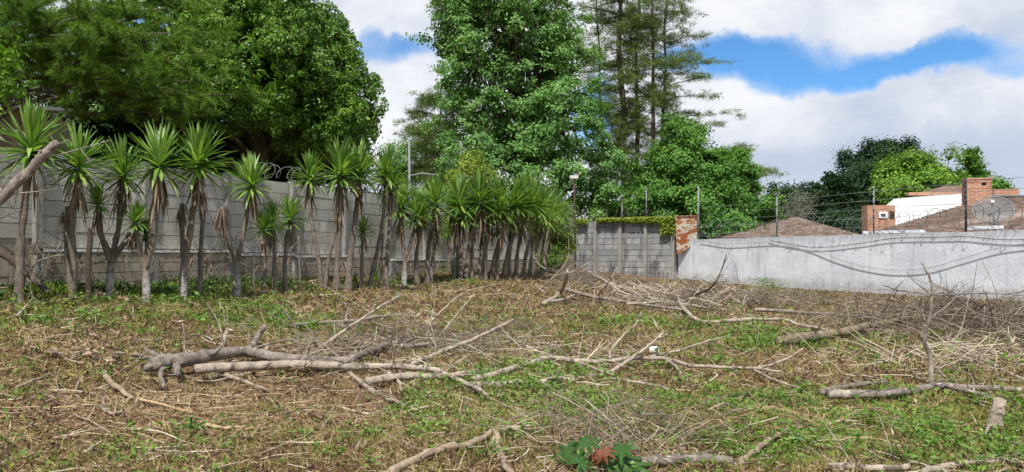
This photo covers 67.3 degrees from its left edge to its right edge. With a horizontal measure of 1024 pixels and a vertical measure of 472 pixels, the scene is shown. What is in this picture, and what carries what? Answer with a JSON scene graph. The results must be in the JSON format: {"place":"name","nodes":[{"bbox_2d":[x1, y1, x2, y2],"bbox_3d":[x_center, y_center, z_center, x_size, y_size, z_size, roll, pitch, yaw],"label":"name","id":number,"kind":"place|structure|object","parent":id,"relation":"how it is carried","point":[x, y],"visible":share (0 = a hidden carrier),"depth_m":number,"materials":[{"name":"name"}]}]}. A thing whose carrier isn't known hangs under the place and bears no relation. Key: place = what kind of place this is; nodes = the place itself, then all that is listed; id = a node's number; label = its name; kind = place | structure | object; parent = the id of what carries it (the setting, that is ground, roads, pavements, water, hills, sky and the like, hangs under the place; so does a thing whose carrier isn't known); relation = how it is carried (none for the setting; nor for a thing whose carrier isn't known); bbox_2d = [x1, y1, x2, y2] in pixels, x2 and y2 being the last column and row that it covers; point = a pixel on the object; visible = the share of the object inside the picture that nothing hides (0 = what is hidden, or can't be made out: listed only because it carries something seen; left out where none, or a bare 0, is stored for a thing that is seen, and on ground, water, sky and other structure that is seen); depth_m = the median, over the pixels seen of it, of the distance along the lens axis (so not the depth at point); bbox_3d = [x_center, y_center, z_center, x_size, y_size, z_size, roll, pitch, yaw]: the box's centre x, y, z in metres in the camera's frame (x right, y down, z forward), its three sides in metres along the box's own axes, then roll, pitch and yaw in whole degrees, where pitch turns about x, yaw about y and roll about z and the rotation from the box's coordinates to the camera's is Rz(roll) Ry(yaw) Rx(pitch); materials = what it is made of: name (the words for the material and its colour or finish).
{"place":"outdoors","nodes":[
{"label":"outdoors","id":0,"kind":"place"},
{"bbox_2d":[0,270,1023,471],"bbox_3d":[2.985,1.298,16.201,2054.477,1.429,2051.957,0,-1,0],"label":"ground","id":1,"kind":"structure","parent":0,"point":[41,402],"depth_m":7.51,"materials":[{"name":"green plant"}]},
{"bbox_2d":[0,16,49,113],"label":"broadleaf tree","id":2,"kind":"object","parent":1,"relation":"on","point":[7,76],"visible":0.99,"depth_m":14.45,"materials":[{"name":"green plant"}]},
{"bbox_2d":[0,106,74,153],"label":"shed","id":3,"kind":"structure","parent":1,"relation":"on","point":[17,116],"depth_m":20.00,"materials":[{"name":"white paint"}]},
{"bbox_2d":[0,96,83,304],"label":"yucca","id":4,"kind":"object","parent":1,"relation":"on","point":[32,141],"visible":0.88,"depth_m":11.94,"materials":[{"name":"green plant"}]},
{"bbox_2d":[0,134,111,218],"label":"leaning log","id":5,"kind":"object","parent":1,"relation":"on","point":[17,182],"visible":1,"depth_m":11.00,"materials":[{"name":"brown wood"}]},
{"bbox_2d":[36,119,122,298],"bbox_3d":[-7.114,-0.373,12.543,1.268,3.085,1.294,-1,-1,26],"label":"yucca","id":6,"kind":"object","parent":1,"relation":"on","point":[76,178],"visible":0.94,"depth_m":12.55,"materials":[{"name":"green plant"}]},
{"bbox_2d":[31,346,144,361],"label":"bark scraps","id":7,"kind":"object","parent":1,"relation":"on","point":[78,350],"visible":0.86,"depth_m":8.55,"materials":[{"name":"wood"}]},
{"bbox_2d":[21,69,185,167],"bbox_3d":[-12.913,-2.221,24.090,5.987,7.185,4.906,0,-1,0],"label":"tree","id":8,"kind":"object","parent":1,"relation":"on","point":[107,130],"visible":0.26,"depth_m":23.06,"materials":[{"name":"green plant"}]},
{"bbox_2d":[78,132,153,297],"bbox_3d":[-6.812,-0.317,13.326,1.306,2.982,1.088,0,-1,0],"label":"yucca","id":9,"kind":"object","parent":1,"relation":"on","point":[113,252],"visible":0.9,"depth_m":13.29,"materials":[{"name":"green plant"}]},
{"bbox_2d":[0,0,270,149],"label":"pine tree","id":10,"kind":"object","parent":1,"relation":"on","point":[88,40],"visible":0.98,"depth_m":16.19,"materials":[{"name":"green plant"}]},
{"bbox_2d":[116,117,201,301],"bbox_3d":[-6.132,-0.440,13.313,1.374,3.371,1.392,0,-1,0],"label":"yucca","id":11,"kind":"object","parent":1,"relation":"on","point":[159,150],"visible":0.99,"depth_m":13.27,"materials":[{"name":"green plant"}]},
{"bbox_2d":[164,119,239,300],"bbox_3d":[-5.697,-0.443,14.015,1.380,3.427,1.331,0,-1,0],"label":"yucca","id":12,"kind":"object","parent":1,"relation":"on","point":[199,150],"visible":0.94,"depth_m":13.97,"materials":[{"name":"green plant"}]},
{"bbox_2d":[132,107,276,175],"bbox_3d":[-10.749,-1.847,26.191,6.476,6.554,6.266,0,-1,0],"label":"tree","id":13,"kind":"object","parent":1,"relation":"on","point":[228,149],"visible":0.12,"depth_m":24.37,"materials":[{"name":"green plant"}]},
{"bbox_2d":[34,0,389,179],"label":"dense tree","id":14,"kind":"object","parent":1,"relation":"on","point":[297,62],"visible":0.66,"depth_m":22.50,"materials":[{"name":"green plant"}]},
{"bbox_2d":[212,149,279,296],"bbox_3d":[-5.326,-0.245,15.624,1.174,3.093,1.196,-1,-2,35],"label":"yucca","id":15,"kind":"object","parent":1,"relation":"on","point":[249,171],"visible":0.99,"depth_m":15.52,"materials":[{"name":"green plant"}]},
{"bbox_2d":[141,301,373,388],"bbox_3d":[-3.265,1.119,8.853,2.333,0.765,2.456,-1,-2,38],"label":"fallen log","id":16,"kind":"object","parent":1,"relation":"on","point":[159,363],"visible":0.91,"depth_m":8.84,"materials":[{"name":"grey wood"}]},
{"bbox_2d":[244,207,281,294],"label":"yucca","id":17,"kind":"object","parent":1,"relation":"on","point":[263,219],"visible":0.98,"depth_m":15.66,"materials":[{"name":"green plant"}]},
{"bbox_2d":[0,267,527,305],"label":"ground cover","id":18,"kind":"object","parent":1,"relation":"on","point":[118,285],"visible":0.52,"depth_m":15.63,"materials":[{"name":"green plant"}]},
{"bbox_2d":[250,199,292,294],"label":"yucca","id":19,"kind":"object","parent":1,"relation":"on","point":[275,253],"visible":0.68,"depth_m":16.05,"materials":[{"name":"green plant"}]},
{"bbox_2d":[0,148,575,286],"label":"precast wall","id":20,"kind":"structure","parent":1,"relation":"on","point":[132,272],"depth_m":17.43,"materials":[{"name":"concrete"}]},
{"bbox_2d":[1,171,441,285],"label":"dry vines","id":21,"kind":"object","parent":20,"relation":"attached to","point":[84,264],"visible":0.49,"depth_m":15.80,"materials":[{"name":"green plant"}]},
{"bbox_2d":[275,192,313,290],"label":"yucca","id":22,"kind":"object","parent":1,"relation":"on","point":[291,206],"visible":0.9,"depth_m":16.80,"materials":[{"name":"green plant"}]},
{"bbox_2d":[212,116,381,188],"bbox_3d":[-7.933,-2.056,27.574,5.920,7.014,5.743,-1,-1,23],"label":"tree","id":23,"kind":"object","parent":1,"relation":"on","point":[282,177],"visible":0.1,"depth_m":26.45,"materials":[{"name":"green plant"}]},
{"bbox_2d":[0,349,609,471],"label":"brush pile","id":24,"kind":"object","parent":1,"relation":"on","point":[157,408],"visible":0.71,"depth_m":6.91,"materials":[{"name":"wood"}]},
{"bbox_2d":[284,148,334,287],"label":"yucca","id":25,"kind":"object","parent":1,"relation":"on","point":[310,164],"visible":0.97,"depth_m":18.92,"materials":[{"name":"green plant"}]},
{"bbox_2d":[305,136,371,290],"bbox_3d":[-4.188,-0.520,18.761,1.620,3.858,1.553,0,-1,0],"label":"yucca","id":26,"kind":"object","parent":1,"relation":"on","point":[341,158],"visible":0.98,"depth_m":18.71,"materials":[{"name":"green plant"}]},
{"bbox_2d":[193,319,513,395],"bbox_3d":[-0.817,1.297,8.701,4.565,0.600,2.576,1,-2,-42],"label":"fallen log","id":27,"kind":"object","parent":1,"relation":"on","point":[249,366],"visible":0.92,"depth_m":8.63,"materials":[{"name":"brown wood"}]},
{"bbox_2d":[332,138,391,290],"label":"yucca","id":28,"kind":"object","parent":1,"relation":"on","point":[364,165],"visible":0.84,"depth_m":19.03,"materials":[{"name":"green plant"}]},
{"bbox_2d":[363,143,410,288],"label":"yucca","id":29,"kind":"object","parent":1,"relation":"on","point":[386,158],"visible":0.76,"depth_m":20.06,"materials":[{"name":"green plant"}]},
{"bbox_2d":[371,163,409,288],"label":"yucca","id":30,"kind":"object","parent":1,"relation":"on","point":[391,204],"visible":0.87,"depth_m":20.07,"materials":[{"name":"green plant"}]},
{"bbox_2d":[171,300,615,377],"bbox_3d":[-1.672,1.384,10.829,6.521,1.014,4.860,0,-1,0],"label":"brush pile","id":31,"kind":"object","parent":1,"relation":"on","point":[415,338],"visible":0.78,"depth_m":10.80,"materials":[{"name":"brown plant"}]},
{"bbox_2d":[370,133,418,190],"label":"broadleaf tree","id":32,"kind":"object","parent":1,"relation":"on","point":[400,160],"visible":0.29,"depth_m":47.76,"materials":[{"name":"green plant"}]},
{"bbox_2d":[374,180,436,286],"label":"yucca","id":33,"kind":"object","parent":1,"relation":"on","point":[414,208],"visible":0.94,"depth_m":22.81,"materials":[{"name":"green plant"}]},
{"bbox_2d":[351,306,472,363],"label":"fallen branch","id":34,"kind":"object","parent":1,"relation":"on","point":[375,349],"visible":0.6,"depth_m":10.53,"materials":[{"name":"grey wood"}]},
{"bbox_2d":[56,311,781,435],"bbox_3d":[-0.349,1.481,10.028,8.042,0.976,6.763,0,-1,8],"label":"brush pile","id":35,"kind":"object","parent":1,"relation":"on","point":[497,341],"visible":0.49,"depth_m":9.94,"materials":[{"name":"wood"}]},
{"bbox_2d":[404,189,438,284],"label":"yucca","id":36,"kind":"object","parent":1,"relation":"on","point":[423,228],"visible":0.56,"depth_m":23.33,"materials":[{"name":"green plant"}]},
{"bbox_2d":[364,320,498,390],"bbox_3d":[-0.813,1.293,8.404,1.579,0.746,1.035,0,-1,-11],"label":"fallen log","id":37,"kind":"object","parent":1,"relation":"on","point":[382,378],"visible":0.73,"depth_m":8.43,"materials":[{"name":"brown wood"}]},
{"bbox_2d":[380,79,487,197],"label":"pine tree","id":38,"kind":"object","parent":1,"relation":"on","point":[427,100],"visible":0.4,"depth_m":49.55,"materials":[{"name":"green plant"}]},
{"bbox_2d":[408,170,462,284],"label":"yucca","id":39,"kind":"object","parent":1,"relation":"on","point":[435,187],"visible":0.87,"depth_m":23.48,"materials":[{"name":"green plant"}]},
{"bbox_2d":[444,198,478,279],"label":"yucca","id":40,"kind":"object","parent":1,"relation":"on","point":[462,218],"visible":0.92,"depth_m":24.83,"materials":[{"name":"green plant"}]},
{"bbox_2d":[439,167,485,279],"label":"yucca","id":41,"kind":"object","parent":1,"relation":"on","point":[460,183],"visible":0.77,"depth_m":24.86,"materials":[{"name":"green plant"}]},
{"bbox_2d":[442,149,501,197],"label":"cypress shrub","id":42,"kind":"object","parent":1,"relation":"on","point":[468,164],"visible":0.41,"depth_m":35.75,"materials":[{"name":"green plant"}]},
{"bbox_2d":[449,164,508,280],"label":"yucca","id":43,"kind":"object","parent":1,"relation":"on","point":[479,180],"visible":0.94,"depth_m":25.10,"materials":[{"name":"green plant"}]},
{"bbox_2d":[380,390,594,471],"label":"fallen branch","id":44,"kind":"object","parent":1,"relation":"on","point":[420,457],"visible":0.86,"depth_m":5.62,"materials":[{"name":"wood"}]},
{"bbox_2d":[469,180,509,280],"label":"yucca","id":45,"kind":"object","parent":1,"relation":"on","point":[489,225],"visible":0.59,"depth_m":25.68,"materials":[{"name":"green plant"}]},
{"bbox_2d":[475,172,529,279],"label":"yucca","id":46,"kind":"object","parent":1,"relation":"on","point":[502,202],"visible":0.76,"depth_m":25.67,"materials":[{"name":"green plant"}]},
{"bbox_2d":[0,276,1022,470],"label":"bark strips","id":47,"kind":"object","parent":1,"relation":"on","point":[359,440],"visible":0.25,"depth_m":9.65,"materials":[{"name":"wood"}]},
{"bbox_2d":[0,268,1023,471],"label":"weeds","id":48,"kind":"object","parent":1,"relation":"on","point":[854,432],"visible":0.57,"depth_m":7.62,"materials":[{"name":"green plant"}]},
{"bbox_2d":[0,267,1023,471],"bbox_3d":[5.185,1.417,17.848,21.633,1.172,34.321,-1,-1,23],"label":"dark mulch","id":49,"kind":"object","parent":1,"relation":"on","point":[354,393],"visible":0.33,"depth_m":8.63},
{"bbox_2d":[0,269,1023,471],"bbox_3d":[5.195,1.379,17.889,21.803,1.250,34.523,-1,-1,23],"label":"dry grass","id":50,"kind":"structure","parent":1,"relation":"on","point":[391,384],"depth_m":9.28,"materials":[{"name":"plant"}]},
{"bbox_2d":[0,268,1023,471],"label":"leaf litter","id":51,"kind":"object","parent":1,"relation":"on","point":[383,425],"visible":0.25,"depth_m":8.59,"materials":[{"name":"brown plant"}]},
{"bbox_2d":[0,268,1023,471],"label":"twig litter","id":52,"kind":"object","parent":1,"relation":"on","point":[292,441],"visible":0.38,"depth_m":8.22,"materials":[{"name":"brown wood"}]},
{"bbox_2d":[1,269,1023,471],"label":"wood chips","id":53,"kind":"object","parent":1,"relation":"on","point":[477,398],"visible":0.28,"depth_m":8.13,"materials":[{"name":"wood"}]},
{"bbox_2d":[488,174,540,279],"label":"yucca","id":54,"kind":"object","parent":1,"relation":"on","point":[519,189],"visible":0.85,"depth_m":26.16,"materials":[{"name":"green plant"}]},
{"bbox_2d":[405,0,634,221],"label":"maple tree","id":55,"kind":"object","parent":1,"relation":"on","point":[536,112],"visible":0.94,"depth_m":44.22,"materials":[{"name":"green plant"}]},
{"bbox_2d":[501,167,558,276],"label":"yucca","id":56,"kind":"object","parent":1,"relation":"on","point":[534,183],"visible":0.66,"depth_m":26.82,"materials":[{"name":"green plant"}]},
{"bbox_2d":[520,180,564,276],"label":"yucca","id":57,"kind":"object","parent":1,"relation":"on","point":[540,231],"visible":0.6,"depth_m":28.60,"materials":[{"name":"green plant"}]},
{"bbox_2d":[529,189,581,270],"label":"feathery shrub","id":58,"kind":"object","parent":1,"relation":"on","point":[562,248],"visible":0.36,"depth_m":35.68,"materials":[{"name":"green plant"}]},
{"bbox_2d":[472,312,674,394],"bbox_3d":[0.871,1.381,9.238,2.081,0.744,2.950,0,-1,11],"label":"fallen branch","id":59,"kind":"object","parent":1,"relation":"on","point":[614,369],"visible":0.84,"depth_m":8.61,"materials":[{"name":"brown wood"}]},
{"bbox_2d":[494,258,702,292],"bbox_3d":[2.940,1.584,29.521,8.528,1.788,12.084,0,-1,0],"label":"brush pile","id":60,"kind":"object","parent":1,"relation":"on","point":[590,279],"visible":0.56,"depth_m":28.69,"materials":[{"name":"brown plant"}]},
{"bbox_2d":[549,434,653,471],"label":"castor plant","id":61,"kind":"object","parent":1,"relation":"on","point":[615,454],"visible":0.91,"depth_m":5.39,"materials":[{"name":"green plant"}]},
{"bbox_2d":[575,0,647,180],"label":"pine tree","id":62,"kind":"object","parent":1,"relation":"on","point":[598,32],"visible":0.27,"depth_m":53.52,"materials":[{"name":"green plant"}]},
{"bbox_2d":[559,0,685,214],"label":"pine tree","id":63,"kind":"object","parent":1,"relation":"on","point":[611,89],"visible":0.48,"depth_m":51.51,"materials":[{"name":"green plant"}]},
{"bbox_2d":[571,221,677,279],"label":"precast wall","id":64,"kind":"structure","parent":1,"relation":"on","point":[647,249],"depth_m":39.16,"materials":[{"name":"concrete"}]},
{"bbox_2d":[572,215,675,236],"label":"creeper","id":65,"kind":"object","parent":64,"relation":"attached to","point":[665,223],"visible":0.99,"depth_m":38.24,"materials":[{"name":"green plant"}]},
{"bbox_2d":[488,373,782,459],"bbox_3d":[1.102,1.555,6.393,2.585,0.660,2.101,0,-1,0],"label":"brush pile","id":66,"kind":"object","parent":1,"relation":"on","point":[615,435],"visible":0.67,"depth_m":6.27,"materials":[{"name":"wood"}]},
{"bbox_2d":[470,322,804,387],"bbox_3d":[1.761,1.386,9.335,4.426,0.741,2.287,0,-1,0],"label":"fallen branch","id":67,"kind":"object","parent":1,"relation":"on","point":[672,361],"visible":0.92,"depth_m":9.52,"materials":[{"name":"brown wood"}]},
{"bbox_2d":[595,0,680,197],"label":"pine tree","id":68,"kind":"object","parent":1,"relation":"on","point":[638,10],"visible":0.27,"depth_m":52.10,"materials":[{"name":"green plant"}]},
{"bbox_2d":[462,364,822,471],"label":"brush pile","id":69,"kind":"object","parent":1,"relation":"on","point":[656,413],"visible":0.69,"depth_m":6.38,"materials":[{"name":"brown plant"}]},
{"bbox_2d":[589,0,717,182],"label":"pine tree","id":70,"kind":"object","parent":1,"relation":"on","point":[652,20],"visible":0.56,"depth_m":51.59,"materials":[{"name":"green plant"}]},
{"bbox_2d":[513,257,842,308],"bbox_3d":[4.696,1.644,22.385,9.417,2.125,8.959,0,-1,0],"label":"brush pile","id":71,"kind":"object","parent":1,"relation":"on","point":[656,288],"visible":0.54,"depth_m":21.83,"materials":[{"name":"wood"}]},
{"bbox_2d":[619,0,745,200],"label":"pine tree","id":72,"kind":"object","parent":1,"relation":"on","point":[657,97],"visible":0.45,"depth_m":52.02,"materials":[{"name":"green plant"}]},
{"bbox_2d":[638,419,732,467],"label":"fallen branch","id":73,"kind":"object","parent":1,"relation":"on","point":[675,457],"visible":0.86,"depth_m":5.51,"materials":[{"name":"grey wood"}]},
{"bbox_2d":[615,111,757,221],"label":"broadleaf tree","id":74,"kind":"object","parent":1,"relation":"on","point":[684,162],"visible":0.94,"depth_m":41.60,"materials":[{"name":"green plant"}]},
{"bbox_2d":[395,379,1023,464],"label":"brush pile","id":75,"kind":"object","parent":1,"relation":"on","point":[772,407],"visible":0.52,"depth_m":6.81,"materials":[{"name":"wood"}]},
{"bbox_2d":[691,204,764,238],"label":"shrub","id":76,"kind":"object","parent":1,"relation":"on","point":[718,219],"visible":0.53,"depth_m":39.92,"materials":[{"name":"green plant"}]},
{"bbox_2d":[541,272,953,313],"bbox_3d":[6.309,1.734,21.967,11.111,1.522,8.899,0,-1,0],"label":"brush pile","id":77,"kind":"object","parent":1,"relation":"on","point":[762,297],"visible":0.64,"depth_m":20.83,"materials":[{"name":"brown plant"}]},
{"bbox_2d":[670,297,837,329],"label":"fallen branch","id":78,"kind":"object","parent":1,"relation":"on","point":[688,313],"visible":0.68,"depth_m":15.34,"materials":[{"name":"brown wood"}]},
{"bbox_2d":[723,145,786,223],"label":"broadleaf tree","id":79,"kind":"object","parent":1,"relation":"on","point":[749,183],"visible":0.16,"depth_m":43.97,"materials":[{"name":"green plant"}]},
{"bbox_2d":[709,315,816,349],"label":"leafy weed","id":80,"kind":"object","parent":1,"relation":"on","point":[773,335],"visible":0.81,"depth_m":11.94,"materials":[{"name":"green plant"}]},
{"bbox_2d":[711,217,854,238],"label":"house","id":81,"kind":"structure","parent":1,"relation":"on","point":[802,225],"depth_m":39.03,"materials":[{"name":"brown"}]},
{"bbox_2d":[761,177,822,218],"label":"dark tree","id":82,"kind":"object","parent":1,"relation":"on","point":[784,190],"visible":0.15,"depth_m":70.97,"materials":[{"name":"green plant"}]},
{"bbox_2d":[779,185,826,220],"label":"bare shrub","id":83,"kind":"object","parent":1,"relation":"on","point":[796,211],"visible":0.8,"depth_m":57.58,"materials":[{"name":"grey plant"}]},
{"bbox_2d":[783,180,838,224],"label":"conifer tree","id":84,"kind":"object","parent":1,"relation":"on","point":[818,186],"visible":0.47,"depth_m":61.58,"materials":[{"name":"green plant"}]},
{"bbox_2d":[812,204,861,233],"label":"shrub","id":85,"kind":"object","parent":1,"relation":"on","point":[854,222],"visible":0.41,"depth_m":53.95,"materials":[{"name":"green plant"}]},
{"bbox_2d":[817,168,865,218],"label":"conifer tree","id":86,"kind":"object","parent":1,"relation":"on","point":[832,181],"visible":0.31,"depth_m":65.53,"materials":[{"name":"green plant"}]},
{"bbox_2d":[826,174,869,219],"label":"conifer tree","id":87,"kind":"object","parent":1,"relation":"on","point":[850,187],"visible":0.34,"depth_m":65.57,"materials":[{"name":"green plant"}]},
{"bbox_2d":[677,230,1023,302],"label":"rendered wall","id":88,"kind":"structure","parent":1,"relation":"on","point":[798,266],"depth_m":26.14,"materials":[{"name":"paint"}]},
{"bbox_2d":[675,215,696,254],"bbox_3d":[8.367,-0.041,36.708,0.140,1.880,1.357,1,-2,-39],"label":"metal sheet","id":89,"kind":"object","parent":88,"relation":"attached to","point":[682,239],"visible":1,"depth_m":36.82,"materials":[{"name":"metal"}]},
{"bbox_2d":[685,205,1022,238],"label":"razor wire coil","id":90,"kind":"object","parent":88,"relation":"on","point":[851,224],"visible":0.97,"depth_m":27.30,"materials":[{"name":"metal"}]},
{"bbox_2d":[687,267,1023,352],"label":"brush pile","id":91,"kind":"object","parent":1,"relation":"on","point":[1014,319],"visible":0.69,"depth_m":14.18,"materials":[{"name":"brown plant"}]},
{"bbox_2d":[815,409,910,471],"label":"fallen branch","id":92,"kind":"object","parent":1,"relation":"on","point":[877,467],"visible":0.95,"depth_m":5.39,"materials":[{"name":"brown wood"}]},
{"bbox_2d":[774,291,961,345],"bbox_3d":[7.190,1.451,14.796,8.476,0.684,0.767,1,-2,-43],"label":"fallen log","id":93,"kind":"object","parent":1,"relation":"on","point":[807,336],"visible":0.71,"depth_m":12.98,"materials":[{"name":"wood"}]},
{"bbox_2d":[831,133,924,215],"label":"dark tree","id":94,"kind":"object","parent":1,"relation":"on","point":[858,170],"visible":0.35,"depth_m":73.94,"materials":[{"name":"green plant"}]},
{"bbox_2d":[788,323,1023,378],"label":"brush pile","id":95,"kind":"object","parent":1,"relation":"on","point":[947,343],"visible":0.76,"depth_m":10.59,"materials":[{"name":"wood"}]},
{"bbox_2d":[863,141,971,204],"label":"broadleaf tree","id":96,"kind":"object","parent":1,"relation":"on","point":[908,172],"visible":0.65,"depth_m":66.61,"materials":[{"name":"green plant"}]},
{"bbox_2d":[826,262,1023,403],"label":"fallen branch","id":97,"kind":"object","parent":1,"relation":"on","point":[841,394],"visible":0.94,"depth_m":8.24,"materials":[{"name":"grey wood"}]},
{"bbox_2d":[837,265,1023,346],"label":"brush pile","id":98,"kind":"object","parent":1,"relation":"on","point":[980,319],"visible":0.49,"depth_m":14.03,"materials":[{"name":"brown plant"}]},
{"bbox_2d":[862,186,1023,233],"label":"house","id":99,"kind":"structure","parent":1,"relation":"on","point":[940,199],"depth_m":44.76,"materials":[{"name":"white paint"}]},
{"bbox_2d":[863,177,1023,233],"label":"house","id":100,"kind":"structure","parent":1,"relation":"on","point":[975,188],"depth_m":30.99,"materials":[{"name":"brown"}]},
{"bbox_2d":[972,196,1014,230],"bbox_3d":[15.957,-0.567,25.482,1.096,1.551,0.952,0,-1,0],"label":"satellite dish","id":101,"kind":"object","parent":100,"relation":"attached to","point":[992,205],"visible":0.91,"depth_m":25.54,"materials":[{"name":"silver metal"}]},
{"bbox_2d":[919,439,1023,471],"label":"fallen branch","id":102,"kind":"object","parent":1,"relation":"on","point":[942,467],"visible":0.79,"depth_m":5.42,"materials":[{"name":"brown wood"}]},
{"bbox_2d":[953,145,995,177],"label":"tree","id":103,"kind":"object","parent":1,"relation":"on","point":[972,167],"visible":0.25,"depth_m":69.76,"materials":[{"name":"green plant"}]},
{"bbox_2d":[0,0,1023,222],"label":"sky","id":104,"kind":"structure","parent":0,"point":[808,79],"materials":[{"name":"white"}]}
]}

